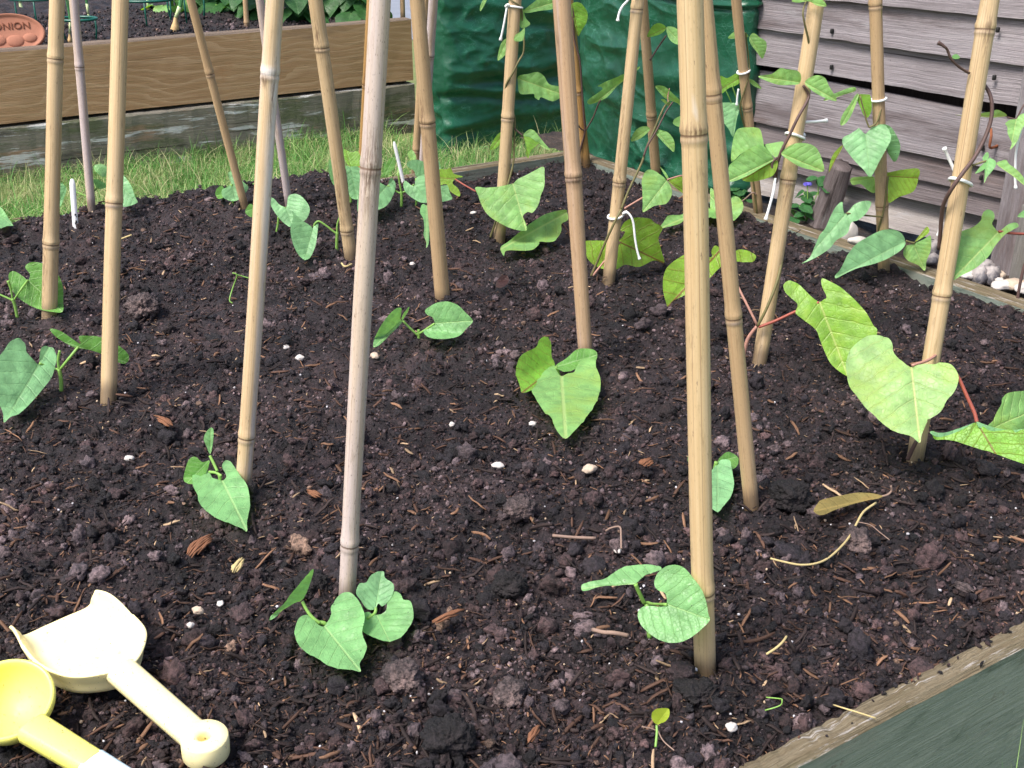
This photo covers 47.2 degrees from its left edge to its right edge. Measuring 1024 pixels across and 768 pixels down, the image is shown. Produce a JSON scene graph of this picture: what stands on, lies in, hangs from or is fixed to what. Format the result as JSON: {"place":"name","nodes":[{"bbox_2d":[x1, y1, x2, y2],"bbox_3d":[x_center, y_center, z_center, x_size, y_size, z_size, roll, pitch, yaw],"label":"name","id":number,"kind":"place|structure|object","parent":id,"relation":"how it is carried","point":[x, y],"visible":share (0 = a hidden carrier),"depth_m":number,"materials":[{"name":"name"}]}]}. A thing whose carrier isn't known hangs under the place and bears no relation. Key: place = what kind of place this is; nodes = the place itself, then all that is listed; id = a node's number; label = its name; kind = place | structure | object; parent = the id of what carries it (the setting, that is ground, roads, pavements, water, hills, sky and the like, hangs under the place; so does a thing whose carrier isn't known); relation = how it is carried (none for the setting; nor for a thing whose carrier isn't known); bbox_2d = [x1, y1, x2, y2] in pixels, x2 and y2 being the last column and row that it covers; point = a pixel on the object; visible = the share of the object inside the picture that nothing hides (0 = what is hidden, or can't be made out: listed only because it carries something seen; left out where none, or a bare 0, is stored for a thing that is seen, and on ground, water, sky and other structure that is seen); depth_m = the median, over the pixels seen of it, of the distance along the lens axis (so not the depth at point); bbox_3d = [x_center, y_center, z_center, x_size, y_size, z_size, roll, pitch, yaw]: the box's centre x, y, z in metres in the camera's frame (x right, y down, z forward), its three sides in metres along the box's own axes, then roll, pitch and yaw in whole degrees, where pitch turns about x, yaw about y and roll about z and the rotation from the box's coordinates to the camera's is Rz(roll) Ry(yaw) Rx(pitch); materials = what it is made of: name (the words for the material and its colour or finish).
{"place":"outdoors","nodes":[
{"label":"outdoors","id":0,"kind":"place"},
{"bbox_2d":[0,39,557,222],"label":"lawn","id":1,"kind":"structure","parent":0,"point":[414,81],"depth_m":3.16,"materials":[{"name":"plant"}]},
{"bbox_2d":[0,17,414,184],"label":"raised bed","id":2,"kind":"object","parent":1,"relation":"on","point":[165,70],"visible":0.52,"depth_m":3.13,"materials":[{"name":"wood"}]},
{"bbox_2d":[0,0,335,44],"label":"raised bed soil","id":3,"kind":"structure","parent":2,"relation":"in","point":[8,6],"depth_m":3.41,"materials":[{"name":"soil"}]},
{"bbox_2d":[0,13,45,47],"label":"onion marker","id":4,"kind":"object","parent":3,"relation":"on","point":[18,30],"visible":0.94,"depth_m":2.93,"materials":[{"name":"ceramic"}]},
{"bbox_2d":[64,16,97,39],"bbox_3d":[-1.137,-0.926,3.076,0.107,0.069,0.087,0,24,0],"label":"wire support","id":5,"kind":"object","parent":3,"relation":"on","point":[91,18],"visible":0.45,"depth_m":3.08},
{"bbox_2d":[129,0,172,26],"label":"wire support","id":6,"kind":"object","parent":3,"relation":"on","point":[145,1],"visible":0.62,"depth_m":3.25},
{"bbox_2d":[141,0,188,12],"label":"leafy plant","id":7,"kind":"object","parent":3,"relation":"on","point":[159,8],"visible":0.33,"depth_m":3.48,"materials":[{"name":"green plant"}]},
{"bbox_2d":[170,0,183,31],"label":"onion plant","id":8,"kind":"object","parent":3,"relation":"on","point":[175,25],"visible":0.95,"depth_m":3.21,"materials":[{"name":"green plant"}]},
{"bbox_2d":[198,0,238,13],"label":"leafy plant","id":9,"kind":"object","parent":3,"relation":"on","point":[214,6],"visible":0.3,"depth_m":3.49,"materials":[{"name":"green plant"}]},
{"bbox_2d":[220,0,257,20],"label":"leafy plant","id":10,"kind":"object","parent":3,"relation":"on","point":[253,14],"visible":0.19,"depth_m":3.44,"materials":[{"name":"green plant"}]},
{"bbox_2d":[264,0,328,22],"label":"leafy plant","id":11,"kind":"object","parent":3,"relation":"on","point":[296,10],"visible":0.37,"depth_m":3.40,"materials":[{"name":"green plant"}]},
{"bbox_2d":[308,0,358,19],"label":"leafy plant","id":12,"kind":"object","parent":3,"relation":"on","point":[332,9],"visible":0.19,"depth_m":3.47,"materials":[{"name":"green plant"}]},
{"bbox_2d":[335,0,392,21],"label":"leafy plant","id":13,"kind":"object","parent":3,"relation":"on","point":[356,11],"visible":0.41,"depth_m":3.44,"materials":[{"name":"green plant"}]},
{"bbox_2d":[432,0,580,156],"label":"growing bag","id":14,"kind":"object","parent":1,"relation":"on","point":[468,79],"visible":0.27,"depth_m":3.20,"materials":[{"name":"plastic"}]},
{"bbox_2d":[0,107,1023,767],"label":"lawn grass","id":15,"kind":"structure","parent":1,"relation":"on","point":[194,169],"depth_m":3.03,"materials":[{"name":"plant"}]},
{"bbox_2d":[380,151,1023,767],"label":"bed frame","id":16,"kind":"object","parent":1,"relation":"on","point":[964,711],"visible":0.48,"depth_m":0.91,"materials":[{"name":"wood"}]},
{"bbox_2d":[0,161,1023,767],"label":"bed soil","id":17,"kind":"structure","parent":16,"relation":"in","point":[580,513],"depth_m":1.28,"materials":[{"name":"soil"}]},
{"bbox_2d":[0,207,12,227],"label":"bean seedling","id":18,"kind":"object","parent":17,"relation":"on","point":[5,221],"visible":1,"depth_m":1.85,"materials":[{"name":"green plant"}]},
{"bbox_2d":[0,262,63,317],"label":"bean seedling","id":19,"kind":"object","parent":17,"relation":"on","point":[28,292],"visible":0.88,"depth_m":1.59,"materials":[{"name":"green plant"}]},
{"bbox_2d":[41,0,64,319],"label":"bamboo cane","id":20,"kind":"object","parent":17,"relation":"on","point":[54,98],"visible":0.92,"depth_m":1.52,"materials":[{"name":"wood"}]},
{"bbox_2d":[0,329,128,421],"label":"bean seedling","id":21,"kind":"object","parent":17,"relation":"on","point":[25,377],"visible":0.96,"depth_m":1.35,"materials":[{"name":"green plant"}]},
{"bbox_2d":[0,659,130,767],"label":"toy scoop","id":22,"kind":"object","parent":17,"relation":"on","point":[27,695],"visible":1,"depth_m":0.84,"materials":[{"name":"yellow plastic"}]},
{"bbox_2d":[69,179,77,227],"bbox_3d":[-0.703,-0.277,1.880,0.017,0.107,0.002,0,24,0],"label":"plant label","id":23,"kind":"object","parent":17,"relation":"on","point":[73,198],"visible":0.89,"depth_m":1.87,"materials":[{"name":"white plastic"}]},
{"bbox_2d":[69,0,95,212],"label":"bamboo cane","id":24,"kind":"object","parent":17,"relation":"on","point":[81,91],"visible":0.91,"depth_m":1.88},
{"bbox_2d":[60,164,137,206],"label":"bean seedling","id":25,"kind":"object","parent":17,"relation":"on","point":[129,198],"visible":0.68,"depth_m":1.93,"materials":[{"name":"green plant"}]},
{"bbox_2d":[100,0,128,405],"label":"bamboo cane","id":26,"kind":"object","parent":17,"relation":"on","point":[114,199],"visible":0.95,"depth_m":1.32,"materials":[{"name":"wood"}]},
{"bbox_2d":[9,590,229,767],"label":"toy spade","id":27,"kind":"object","parent":17,"relation":"on","point":[97,644],"visible":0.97,"depth_m":0.90,"materials":[{"name":"yellow plastic"}]},
{"bbox_2d":[122,292,161,320],"bbox_3d":[-0.510,-0.106,1.619,0.054,0.036,0.042,-19,31,-36],"label":"soil clod","id":28,"kind":"object","parent":17,"relation":"on","point":[138,306],"visible":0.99,"depth_m":1.61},
{"bbox_2d":[186,533,212,557],"bbox_3d":[-0.282,0.145,1.061,0.015,0.006,0.039,12,27,25],"label":"bark chip","id":29,"kind":"object","parent":17,"relation":"on","point":[197,545],"visible":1,"depth_m":1.06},
{"bbox_2d":[183,428,249,530],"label":"bean seedling","id":30,"kind":"object","parent":17,"relation":"on","point":[227,499],"visible":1,"depth_m":1.14,"materials":[{"name":"green plant"}]},
{"bbox_2d":[186,0,247,208],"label":"bamboo cane","id":31,"kind":"object","parent":17,"relation":"on","point":[210,76],"visible":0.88,"depth_m":1.89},
{"bbox_2d":[215,171,247,203],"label":"bean seedling","id":32,"kind":"object","parent":17,"relation":"on","point":[229,192],"visible":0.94,"depth_m":1.99,"materials":[{"name":"green plant"}]},
{"bbox_2d":[236,0,283,483],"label":"bamboo cane","id":33,"kind":"object","parent":17,"relation":"on","point":[270,61],"visible":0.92,"depth_m":1.08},
{"bbox_2d":[256,0,290,206],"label":"bamboo cane","id":34,"kind":"object","parent":17,"relation":"on","point":[260,6],"visible":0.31,"depth_m":1.95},
{"bbox_2d":[245,194,309,231],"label":"bean seedling","id":35,"kind":"object","parent":17,"relation":"on","point":[298,205],"visible":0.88,"depth_m":1.90,"materials":[{"name":"green plant"}]},
{"bbox_2d":[293,569,333,599],"bbox_3d":[-0.172,0.173,1.011,0.035,0.025,0.029,0,24,0],"label":"soil clod","id":36,"kind":"object","parent":17,"relation":"on","point":[319,580],"visible":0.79,"depth_m":1.00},
{"bbox_2d":[291,211,338,259],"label":"bean seedling","id":37,"kind":"object","parent":17,"relation":"on","point":[304,236],"visible":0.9,"depth_m":1.82,"materials":[{"name":"green plant"}]},
{"bbox_2d":[308,0,355,260],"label":"bamboo cane","id":38,"kind":"object","parent":17,"relation":"on","point":[320,35],"visible":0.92,"depth_m":1.73,"materials":[{"name":"wood"}]},
{"bbox_2d":[269,569,413,671],"bbox_3d":[-0.130,0.180,0.938,0.092,0.064,0.100,-21,31,-38],"label":"bean seedling","id":39,"kind":"object","parent":17,"relation":"on","point":[337,640],"visible":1,"depth_m":0.94,"materials":[{"name":"green plant"}]},
{"bbox_2d":[328,149,394,202],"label":"bean seedling","id":40,"kind":"object","parent":17,"relation":"on","point":[352,159],"visible":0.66,"depth_m":2.03,"materials":[{"name":"green plant"}]},
{"bbox_2d":[358,0,368,167],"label":"bamboo cane","id":41,"kind":"object","parent":17,"relation":"on","point":[364,74],"visible":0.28,"depth_m":2.03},
{"bbox_2d":[338,0,390,595],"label":"bamboo cane","id":42,"kind":"object","parent":17,"relation":"on","point":[375,91],"visible":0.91,"depth_m":0.89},
{"bbox_2d":[357,174,426,209],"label":"bean seedling","id":43,"kind":"object","parent":17,"relation":"on","point":[417,191],"visible":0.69,"depth_m":2.04,"materials":[{"name":"green plant"}]},
{"bbox_2d":[393,142,404,181],"bbox_3d":[-0.211,-0.406,2.220,0.025,0.107,0.001,0,24,0],"label":"plant label","id":44,"kind":"object","parent":17,"relation":"on","point":[398,161],"visible":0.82,"depth_m":2.21,"materials":[{"name":"white plastic"}]},
{"bbox_2d":[381,656,424,694],"bbox_3d":[-0.084,0.225,0.903,0.034,0.028,0.034,0,24,0],"label":"soil clod","id":45,"kind":"object","parent":17,"relation":"on","point":[405,675],"visible":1,"depth_m":0.89,"materials":[{"name":"soil"}]},
{"bbox_2d":[411,0,428,173],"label":"bamboo cane","id":46,"kind":"object","parent":17,"relation":"on","point":[416,140],"visible":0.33,"depth_m":2.28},
{"bbox_2d":[373,301,472,346],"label":"bean seedling","id":47,"kind":"object","parent":17,"relation":"on","point":[452,320],"visible":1,"depth_m":1.53,"materials":[{"name":"green plant"}]},
{"bbox_2d":[419,0,437,160],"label":"bamboo cane","id":48,"kind":"object","parent":17,"relation":"on","point":[432,18],"visible":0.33,"depth_m":2.09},
{"bbox_2d":[406,150,451,247],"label":"bean seedling","id":49,"kind":"object","parent":17,"relation":"on","point":[417,166],"visible":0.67,"depth_m":2.05,"materials":[{"name":"green plant"}]},
{"bbox_2d":[410,0,449,301],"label":"bamboo cane","id":50,"kind":"object","parent":17,"relation":"on","point":[427,119],"visible":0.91,"depth_m":1.56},
{"bbox_2d":[418,712,476,756],"bbox_3d":[-0.046,0.251,0.839,0.042,0.032,0.040,0,24,0],"label":"soil clod","id":51,"kind":"object","parent":17,"relation":"on","point":[454,733],"visible":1,"depth_m":0.83,"materials":[{"name":"soil"}]},
{"bbox_2d":[432,608,464,623],"bbox_3d":[-0.052,0.191,0.965,0.032,0.006,0.007,-16,29,-31],"label":"bark chip","id":52,"kind":"object","parent":17,"relation":"on","point":[445,616],"visible":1,"depth_m":0.96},
{"bbox_2d":[439,0,569,255],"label":"runner bean plant","id":53,"kind":"object","parent":17,"relation":"on","point":[509,205],"visible":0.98,"depth_m":1.89,"materials":[{"name":"green plant"}]},
{"bbox_2d":[494,0,521,243],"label":"bamboo cane","id":54,"kind":"object","parent":17,"relation":"on","point":[509,90],"visible":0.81,"depth_m":1.87,"materials":[{"name":"wood"}]},
{"bbox_2d":[491,569,528,598],"bbox_3d":[-0.003,0.172,1.010,0.034,0.026,0.029,17,29,33],"label":"soil clod","id":55,"kind":"object","parent":17,"relation":"on","point":[509,584],"visible":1,"depth_m":1.00,"materials":[{"name":"soil"}]},
{"bbox_2d":[492,675,528,707],"bbox_3d":[-0.003,0.235,0.889,0.027,0.024,0.033,7,25,16],"label":"soil clod","id":56,"kind":"object","parent":17,"relation":"on","point":[509,691],"visible":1,"depth_m":0.88,"materials":[{"name":"soil"}]},
{"bbox_2d":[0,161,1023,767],"bbox_3d":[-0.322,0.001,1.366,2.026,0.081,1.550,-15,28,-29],"label":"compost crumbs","id":57,"kind":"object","parent":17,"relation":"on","point":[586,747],"visible":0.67,"depth_m":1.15,"materials":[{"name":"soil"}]},
{"bbox_2d":[0,160,1023,767],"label":"bark shreds","id":58,"kind":"object","parent":17,"relation":"on","point":[430,632],"visible":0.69,"depth_m":1.07,"materials":[{"name":"wood"}]},
{"bbox_2d":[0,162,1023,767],"bbox_3d":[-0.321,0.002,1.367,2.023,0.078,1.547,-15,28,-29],"label":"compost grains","id":59,"kind":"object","parent":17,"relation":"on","point":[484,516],"visible":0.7,"depth_m":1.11},
{"bbox_2d":[9,174,1017,767],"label":"perlite grains","id":60,"kind":"object","parent":17,"relation":"on","point":[535,540],"visible":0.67,"depth_m":1.03,"materials":[{"name":"white stone"}]},
{"bbox_2d":[502,494,538,522],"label":"soil clod","id":61,"kind":"object","parent":17,"relation":"on","point":[519,507],"visible":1,"depth_m":1.12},
{"bbox_2d":[516,336,600,438],"bbox_3d":[0.055,0.007,1.355,0.102,0.044,0.238,0,24,0],"label":"bean seedling","id":62,"kind":"object","parent":17,"relation":"on","point":[567,402],"visible":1,"depth_m":1.38,"materials":[{"name":"green plant"}]},
{"bbox_2d":[552,0,591,348],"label":"bamboo cane","id":63,"kind":"object","parent":17,"relation":"on","point":[562,15],"visible":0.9,"depth_m":1.41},
{"bbox_2d":[552,534,595,539],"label":"dry twig","id":64,"kind":"object","parent":17,"relation":"on","point":[574,537],"visible":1,"depth_m":1.08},
{"bbox_2d":[571,0,589,167],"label":"bamboo cane","id":65,"kind":"object","parent":17,"relation":"on","point":[585,157],"visible":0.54,"depth_m":2.34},
{"bbox_2d":[571,2,639,154],"bbox_3d":[0.179,-0.587,2.313,0.142,0.338,0.034,0,24,0],"label":"runner bean plant","id":66,"kind":"object","parent":17,"relation":"on","point":[579,15],"visible":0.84,"depth_m":2.30,"materials":[{"name":"green plant"}]},
{"bbox_2d":[591,628,628,637],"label":"dry twig","id":67,"kind":"object","parent":17,"relation":"on","point":[610,632],"visible":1,"depth_m":0.94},
{"bbox_2d":[602,0,643,285],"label":"bamboo cane","id":68,"kind":"object","parent":17,"relation":"on","point":[622,150],"visible":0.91,"depth_m":1.66,"materials":[{"name":"wood"}]},
{"bbox_2d":[607,210,640,259],"bbox_3d":[0.162,-0.219,1.707,0.026,0.072,0.055,-22,32,-40],"label":"string tie","id":69,"kind":"object","parent":68,"relation":"attached to","point":[626,212],"visible":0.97,"depth_m":1.70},
{"bbox_2d":[586,23,682,276],"bbox_3d":[0.185,-0.329,1.680,0.148,0.356,0.060,-4,25,-10],"label":"runner bean plant","id":70,"kind":"object","parent":17,"relation":"on","point":[656,188],"visible":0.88,"depth_m":1.69,"materials":[{"name":"green plant"}]},
{"bbox_2d":[581,564,709,642],"bbox_3d":[0.100,0.177,0.902,0.064,0.102,0.105,-7,25,-15],"label":"bean seedling","id":71,"kind":"object","parent":17,"relation":"on","point":[682,614],"visible":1,"depth_m":0.87,"materials":[{"name":"green plant"}]},
{"bbox_2d":[642,708,674,750],"bbox_3d":[0.103,0.244,0.828,0.022,0.023,0.019,0,24,0],"label":"yellow sprout","id":72,"kind":"object","parent":17,"relation":"on","point":[660,715],"visible":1,"depth_m":0.83,"materials":[{"name":"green plant"}]},
{"bbox_2d":[676,0,715,676],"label":"bamboo cane","id":73,"kind":"object","parent":17,"relation":"on","point":[693,128],"visible":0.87,"depth_m":0.80,"materials":[{"name":"wood"}]},
{"bbox_2d":[672,676,719,705],"bbox_3d":[0.137,0.232,0.879,0.032,0.027,0.030,-7,25,-16],"label":"soil clod","id":74,"kind":"object","parent":17,"relation":"on","point":[692,690],"visible":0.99,"depth_m":0.87,"materials":[{"name":"soil"}]},
{"bbox_2d":[661,32,766,227],"bbox_3d":[0.335,-0.420,1.935,0.203,0.313,0.094,-20,31,-37],"label":"runner bean plant","id":75,"kind":"object","parent":17,"relation":"on","point":[731,109],"visible":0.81,"depth_m":1.94,"materials":[{"name":"green plant"}]},
{"bbox_2d":[712,452,738,511],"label":"bean seedling","id":76,"kind":"object","parent":17,"relation":"on","point":[726,463],"visible":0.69,"depth_m":1.16,"materials":[{"name":"green plant"}]},
{"bbox_2d":[704,0,758,511],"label":"bamboo cane","id":77,"kind":"object","parent":17,"relation":"on","point":[723,209],"visible":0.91,"depth_m":1.04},
{"bbox_2d":[731,0,762,213],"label":"bamboo cane","id":78,"kind":"object","parent":17,"relation":"on","point":[741,53],"visible":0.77,"depth_m":1.91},
{"bbox_2d":[663,0,876,375],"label":"runner bean plant","id":79,"kind":"object","parent":17,"relation":"on","point":[838,320],"visible":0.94,"depth_m":1.40,"materials":[{"name":"green plant"}]},
{"bbox_2d":[752,0,824,365],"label":"bamboo cane","id":80,"kind":"object","parent":17,"relation":"on","point":[806,67],"visible":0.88,"depth_m":1.41,"materials":[{"name":"wood"}]},
{"bbox_2d":[764,118,827,219],"bbox_3d":[0.334,-0.260,1.408,0.085,0.114,0.025,-13,27,-27],"label":"string tie","id":81,"kind":"object","parent":80,"relation":"attached to","point":[774,180],"visible":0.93,"depth_m":1.39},
{"bbox_2d":[767,478,815,512],"bbox_3d":[0.273,0.109,1.146,0.045,0.035,0.038,0,24,0],"label":"soil clod","id":82,"kind":"object","parent":17,"relation":"on","point":[789,495],"visible":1,"depth_m":1.14,"materials":[{"name":"soil"}]},
{"bbox_2d":[770,485,892,565],"bbox_3d":[0.312,0.132,1.089,0.076,0.013,0.179,16,29,32],"label":"dead leaf","id":83,"kind":"object","parent":17,"relation":"on","point":[825,506],"visible":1,"depth_m":1.12,"materials":[{"name":"plant"}]},
{"bbox_2d":[838,524,871,554],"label":"soil clod","id":84,"kind":"object","parent":17,"relation":"on","point":[860,539],"visible":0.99,"depth_m":1.07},
{"bbox_2d":[803,4,930,277],"bbox_3d":[0.523,-0.347,1.684,0.195,0.403,0.068,-5,25,-10],"label":"runner bean plant","id":85,"kind":"object","parent":17,"relation":"on","point":[866,151],"visible":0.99,"depth_m":1.72,"materials":[{"name":"green plant"}]},
{"bbox_2d":[868,0,889,272],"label":"bamboo cane","id":86,"kind":"object","parent":17,"relation":"on","point":[877,51],"visible":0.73,"depth_m":1.67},
{"bbox_2d":[846,41,1023,463],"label":"runner bean plant","id":87,"kind":"object","parent":17,"relation":"on","point":[890,389],"visible":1,"depth_m":1.16,"materials":[{"name":"green plant"}]},
{"bbox_2d":[906,0,999,465],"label":"bamboo cane","id":88,"kind":"object","parent":17,"relation":"on","point":[985,25],"visible":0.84,"depth_m":1.15,"materials":[{"name":"wood"}]},
{"bbox_2d":[936,146,972,235],"bbox_3d":[0.441,-0.189,1.166,0.024,0.089,0.037,-4,25,-9],"label":"string tie","id":89,"kind":"object","parent":88,"relation":"attached to","point":[944,149],"visible":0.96,"depth_m":1.16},
{"bbox_2d":[954,581,974,592],"bbox_3d":[0.389,0.173,1.006,0.017,0.006,0.014,8,26,18],"label":"bark chip","id":90,"kind":"object","parent":17,"relation":"on","point":[964,587],"visible":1,"depth_m":1.00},
{"bbox_2d":[735,619,1022,767],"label":"soil specks","id":91,"kind":"object","parent":16,"relation":"on","point":[988,641],"visible":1,"depth_m":0.91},
{"bbox_2d":[390,0,412,38],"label":"patio","id":92,"kind":"structure","parent":0,"point":[395,8],"depth_m":6.32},
{"bbox_2d":[521,131,1023,297],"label":"earth strip","id":93,"kind":"object","parent":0,"point":[553,139],"depth_m":2.04,"materials":[{"name":"soil"}]},
{"bbox_2d":[640,0,660,174],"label":"bamboo cane","id":94,"kind":"object","parent":93,"relation":"on","point":[651,114],"visible":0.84,"depth_m":2.18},
{"bbox_2d":[579,0,762,197],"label":"growing bag","id":95,"kind":"object","parent":93,"relation":"on","point":[603,41],"visible":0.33,"depth_m":2.30,"materials":[{"name":"plastic"}]},
{"bbox_2d":[789,182,819,223],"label":"weed","id":96,"kind":"object","parent":93,"relation":"on","point":[805,207],"visible":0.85,"depth_m":2.02,"materials":[{"name":"green plant"}]},
{"bbox_2d":[806,176,829,194],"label":"weed","id":97,"kind":"object","parent":93,"relation":"on","point":[819,181],"visible":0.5,"depth_m":2.00,"materials":[{"name":"green plant"}]},
{"bbox_2d":[807,159,852,228],"bbox_3d":[0.539,-0.317,2.005,0.060,0.139,0.077,0,24,0],"label":"dead log","id":98,"kind":"object","parent":93,"relation":"on","point":[836,180],"visible":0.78,"depth_m":1.98,"materials":[{"name":"wood"}]},
{"bbox_2d":[841,222,857,239],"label":"garden stone","id":99,"kind":"object","parent":93,"relation":"on","point":[853,230],"visible":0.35,"depth_m":1.91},
{"bbox_2d":[747,0,1023,275],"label":"slat fence","id":100,"kind":"object","parent":93,"relation":"on","point":[925,80],"visible":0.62,"depth_m":1.88,"materials":[{"name":"wood"}]},
{"bbox_2d":[969,264,987,284],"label":"garden stone","id":101,"kind":"object","parent":93,"relation":"on","point":[979,274],"visible":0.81,"depth_m":1.74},
{"bbox_2d":[985,265,1000,285],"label":"garden stone","id":102,"kind":"object","parent":93,"relation":"on","point":[993,273],"visible":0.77,"depth_m":1.74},
{"bbox_2d":[991,280,1009,289],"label":"garden stone","id":103,"kind":"object","parent":93,"relation":"on","point":[1000,284],"visible":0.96,"depth_m":1.70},
{"bbox_2d":[1009,204,1023,279],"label":"fence post","id":104,"kind":"object","parent":93,"relation":"on","point":[1017,262],"visible":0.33,"depth_m":1.76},
{"bbox_2d":[961,104,1023,298],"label":"runner bean plant","id":105,"kind":"object","parent":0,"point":[1015,126],"visible":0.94,"depth_m":1.56,"materials":[{"name":"green plant"}]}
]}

